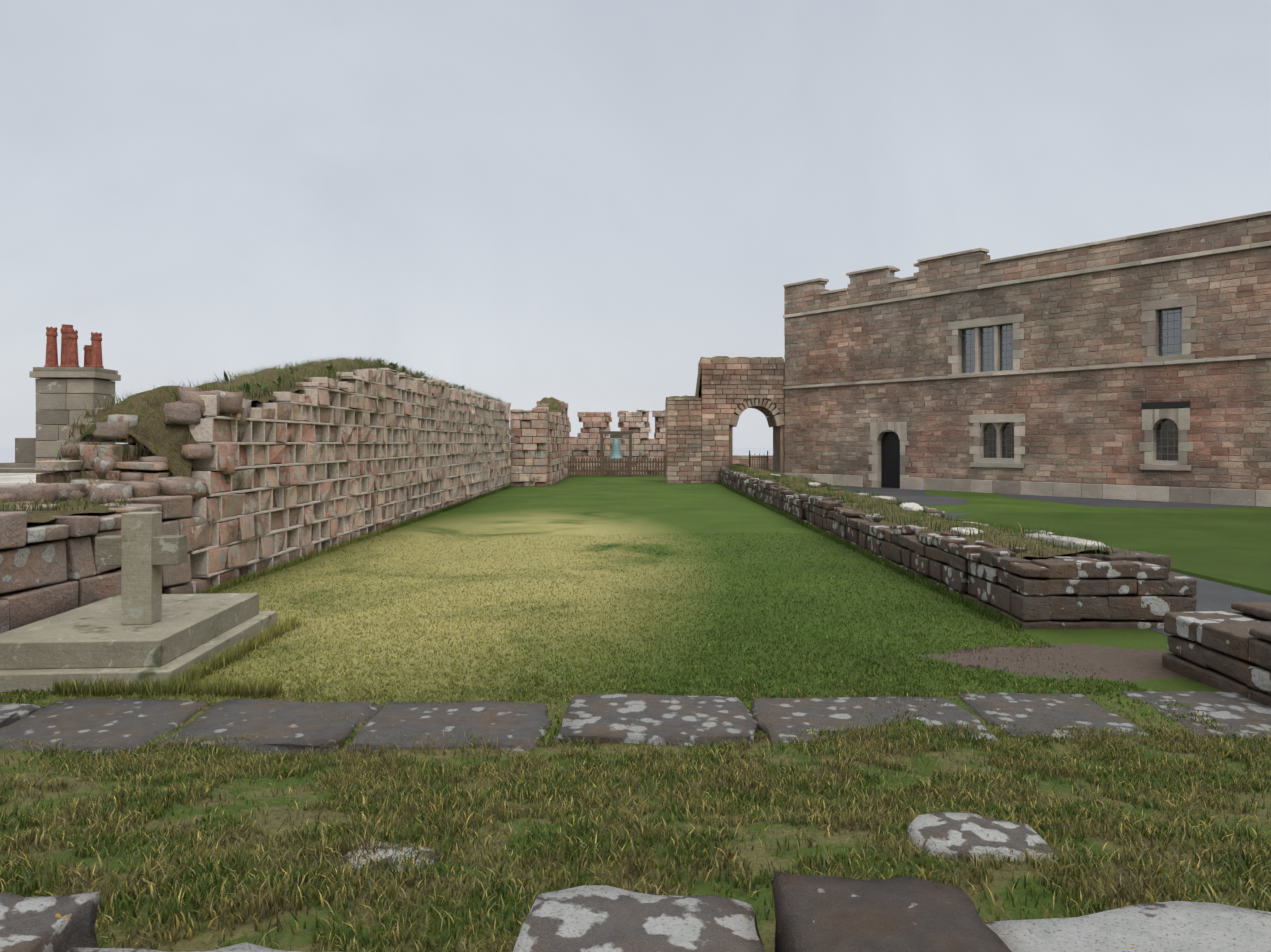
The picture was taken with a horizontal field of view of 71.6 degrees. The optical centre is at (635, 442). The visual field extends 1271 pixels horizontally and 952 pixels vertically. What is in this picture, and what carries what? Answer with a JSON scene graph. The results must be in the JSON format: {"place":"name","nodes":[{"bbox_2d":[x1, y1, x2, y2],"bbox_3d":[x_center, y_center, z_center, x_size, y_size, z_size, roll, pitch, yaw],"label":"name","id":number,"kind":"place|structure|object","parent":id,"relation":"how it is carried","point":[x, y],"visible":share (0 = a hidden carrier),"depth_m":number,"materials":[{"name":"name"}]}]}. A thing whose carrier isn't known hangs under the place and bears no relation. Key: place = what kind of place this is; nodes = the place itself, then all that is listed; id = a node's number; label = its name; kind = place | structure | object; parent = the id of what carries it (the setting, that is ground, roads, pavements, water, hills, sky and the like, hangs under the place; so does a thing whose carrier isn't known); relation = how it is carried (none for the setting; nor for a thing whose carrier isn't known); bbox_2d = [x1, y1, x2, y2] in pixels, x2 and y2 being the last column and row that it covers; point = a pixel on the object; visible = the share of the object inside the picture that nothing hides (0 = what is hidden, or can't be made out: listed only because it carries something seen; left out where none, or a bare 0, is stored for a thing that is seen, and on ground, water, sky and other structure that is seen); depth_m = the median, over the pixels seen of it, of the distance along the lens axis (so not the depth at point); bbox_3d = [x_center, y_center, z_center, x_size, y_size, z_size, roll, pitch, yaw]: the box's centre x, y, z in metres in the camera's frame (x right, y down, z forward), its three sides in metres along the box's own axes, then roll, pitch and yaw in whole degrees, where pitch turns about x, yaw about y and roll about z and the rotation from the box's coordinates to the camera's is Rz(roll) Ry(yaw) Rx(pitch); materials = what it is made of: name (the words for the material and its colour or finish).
{"place":"outdoors","nodes":[
{"label":"outdoors","id":0,"kind":"place"},
{"bbox_2d":[0,495,209,633],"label":"nave wall","id":1,"kind":"structure","parent":0,"point":[48,569],"depth_m":7.42,"materials":[{"name":"brown stone"}]},
{"bbox_2d":[0,496,122,521],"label":"turf","id":2,"kind":"structure","parent":1,"relation":"on","point":[38,516],"depth_m":7.86,"materials":[{"name":"green plant"}]},
{"bbox_2d":[0,387,246,503],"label":"rubble stones","id":3,"kind":"object","parent":1,"relation":"on","point":[188,408],"visible":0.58,"depth_m":9.52,"materials":[{"name":"beige stone"}]},
{"bbox_2d":[0,355,505,510],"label":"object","id":4,"kind":"structure","parent":0,"point":[94,502],"depth_m":10.00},
{"bbox_2d":[0,448,1270,951],"bbox_3d":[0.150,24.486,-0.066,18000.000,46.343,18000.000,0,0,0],"label":"ground","id":5,"kind":"structure","parent":0,"point":[632,508],"depth_m":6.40,"materials":[{"name":"green plant"}]},
{"bbox_2d":[0,468,54,472],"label":"sea","id":6,"kind":"structure","parent":5,"relation":"on","point":[17,470],"depth_m":15.53,"materials":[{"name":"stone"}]},
{"bbox_2d":[0,473,41,485],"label":"beach","id":7,"kind":"structure","parent":6,"relation":"on","point":[8,479],"depth_m":13.15,"materials":[{"name":"paint"}]},
{"bbox_2d":[0,367,120,467],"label":"chimney stack","id":8,"kind":"object","parent":5,"relation":"on","point":[64,394],"visible":0.33,"depth_m":17.58,"materials":[{"name":"stone"}]},
{"bbox_2d":[44,324,103,368],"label":"chimney pots","id":9,"kind":"object","parent":8,"relation":"on","point":[69,351],"visible":0.85,"depth_m":17.85,"materials":[{"name":"ceramic"}]},
{"bbox_2d":[0,512,276,691],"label":"grave cross","id":10,"kind":"object","parent":5,"relation":"on","point":[141,626],"visible":0.9,"depth_m":6.55,"materials":[{"name":"stone"}]},
{"bbox_2d":[35,369,510,588],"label":"nave wall","id":11,"kind":"structure","parent":5,"relation":"on","point":[237,554],"depth_m":12.87,"materials":[{"name":"brown stone"}]},
{"bbox_2d":[77,358,449,476],"bbox_3d":[-5.511,-0.572,21.533,1.200,2.234,23.800,0,0,0],"label":"grass mound","id":12,"kind":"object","parent":11,"relation":"on","point":[163,432],"visible":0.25,"depth_m":9.85,"materials":[{"name":"green plant"}]},
{"bbox_2d":[223,357,464,392],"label":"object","id":13,"kind":"structure","parent":12,"relation":"on","point":[248,387],"depth_m":12.92,"materials":[{"name":"green plant"}]},
{"bbox_2d":[187,368,510,593],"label":"mortar joints","id":14,"kind":"object","parent":11,"relation":"attached to","point":[202,431],"visible":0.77,"depth_m":14.36,"materials":[{"name":"beige concrete"}]},
{"bbox_2d":[510,408,547,485],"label":"stone pier","id":15,"kind":"structure","parent":5,"relation":"on","point":[529,451],"depth_m":33.45,"materials":[{"name":"beige stone"}]},
{"bbox_2d":[535,401,570,484],"bbox_3d":[-3.921,-0.018,39.584,1.310,3.750,10.497,0,0,0],"label":"stone wall end","id":16,"kind":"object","parent":5,"relation":"on","point":[559,438],"depth_m":38.20,"materials":[{"name":"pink stone"}]},
{"bbox_2d":[537,397,560,414],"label":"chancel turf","id":17,"kind":"structure","parent":16,"relation":"on","point":[554,406],"depth_m":39.92,"materials":[{"name":"green plant"}]},
{"bbox_2d":[599,431,632,475],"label":"bell frame","id":18,"kind":"object","parent":5,"relation":"on","point":[615,434],"visible":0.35,"depth_m":44.06,"materials":[{"name":"wood"}]},
{"bbox_2d":[610,438,621,458],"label":"bell","id":19,"kind":"object","parent":18,"relation":"hanging from","point":[616,453],"visible":0.96,"depth_m":43.95,"materials":[{"name":"teal metal"}]},
{"bbox_2d":[568,456,664,476],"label":"picket fence","id":20,"kind":"object","parent":5,"relation":"on","point":[614,462],"visible":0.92,"depth_m":42.92,"materials":[{"name":"brown wood"}]},
{"bbox_2d":[570,410,665,474],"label":"apse wall","id":21,"kind":"structure","parent":5,"relation":"on","point":[585,444],"depth_m":45.56,"materials":[{"name":"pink stone"}]},
{"bbox_2d":[0,691,1270,755],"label":"flagstone path","id":22,"kind":"structure","parent":5,"relation":"on","point":[665,719],"depth_m":5.18,"materials":[{"name":"stone"}]},
{"bbox_2d":[665,359,784,482],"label":"gate wall","id":23,"kind":"structure","parent":5,"relation":"on","point":[699,439],"depth_m":35.95,"materials":[{"name":"stone"}]},
{"bbox_2d":[665,356,782,402],"bbox_3d":[3.674,-2.643,37.034,4.770,1.974,2.040,0,0,0],"label":"coping","id":24,"kind":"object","parent":23,"relation":"on","point":[699,375],"depth_m":36.39,"materials":[{"name":"stone"}]},
{"bbox_2d":[733,455,772,469],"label":"landscape","id":25,"kind":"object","parent":5,"relation":"on","point":[741,459],"depth_m":48.45,"materials":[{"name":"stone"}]},
{"bbox_2d":[0,812,1270,951],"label":"stones","id":26,"kind":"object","parent":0,"point":[598,918],"depth_m":2.08,"materials":[{"name":"grey stone"}]},
{"bbox_2d":[0,0,1270,447],"label":"sky","id":27,"kind":"structure","parent":0,"point":[581,204],"materials":[{"name":"grey"}]},
{"bbox_2d":[831,487,1270,635],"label":"tarmac path","id":28,"kind":"structure","parent":0,"point":[1212,596],"depth_m":23.12,"materials":[{"name":"grey asphalt"}]},
{"bbox_2d":[749,451,767,469],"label":"iron gate","id":29,"kind":"structure","parent":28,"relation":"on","point":[759,457],"depth_m":38.38,"materials":[{"name":"grey metal"}]},
{"bbox_2d":[720,467,1196,628],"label":"nave wall","id":30,"kind":"structure","parent":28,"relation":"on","point":[1132,590],"depth_m":8.26,"materials":[{"name":"stone"}]},
{"bbox_2d":[727,463,1110,557],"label":"turf","id":31,"kind":"structure","parent":30,"relation":"on","point":[972,539],"depth_m":12.73,"materials":[{"name":"green plant"}]},
{"bbox_2d":[752,468,1108,551],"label":"loose stones","id":32,"kind":"object","parent":31,"relation":"on","point":[914,506],"visible":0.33,"depth_m":9.50,"materials":[{"name":"grey stone"}]},
{"bbox_2d":[1162,602,1270,707],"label":"stub wall","id":33,"kind":"structure","parent":28,"relation":"on","point":[1226,651],"depth_m":5.99,"materials":[{"name":"stone"}]},
{"bbox_2d":[962,308,1182,460],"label":"window panes","id":34,"kind":"structure","parent":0,"point":[1170,336],"depth_m":28.55,"materials":[{"name":"grey glass"}]},
{"bbox_2d":[957,513,1270,594],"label":"lawn","id":35,"kind":"structure","parent":0,"point":[1232,549],"depth_m":15.28,"materials":[{"name":"green plant"}]},
{"bbox_3d":[17.102,-1.868,29.325,8.700,7.450,24.000,0,0,-38],"label":"hall","id":36,"kind":"object","parent":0,"visible":0},
{"bbox_2d":[784,215,1270,490],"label":"castle building","id":37,"kind":"structure","parent":36,"relation":"attached to","point":[847,442],"depth_m":27.15,"materials":[{"name":"stone"}]},
{"bbox_2d":[783,211,1270,506],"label":"hall dressings","id":38,"kind":"structure","parent":37,"relation":"attached to","point":[1152,419],"depth_m":27.41,"materials":[{"name":"grey stone"}]},
{"bbox_2d":[785,218,1270,489],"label":"hall mortar","id":39,"kind":"object","parent":37,"relation":"attached to","point":[1011,460],"visible":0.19,"depth_m":26.93,"materials":[{"name":"brown concrete"}]},
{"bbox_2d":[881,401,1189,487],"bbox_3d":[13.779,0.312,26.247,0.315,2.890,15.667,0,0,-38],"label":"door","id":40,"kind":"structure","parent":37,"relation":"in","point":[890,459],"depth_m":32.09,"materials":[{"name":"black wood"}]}
]}

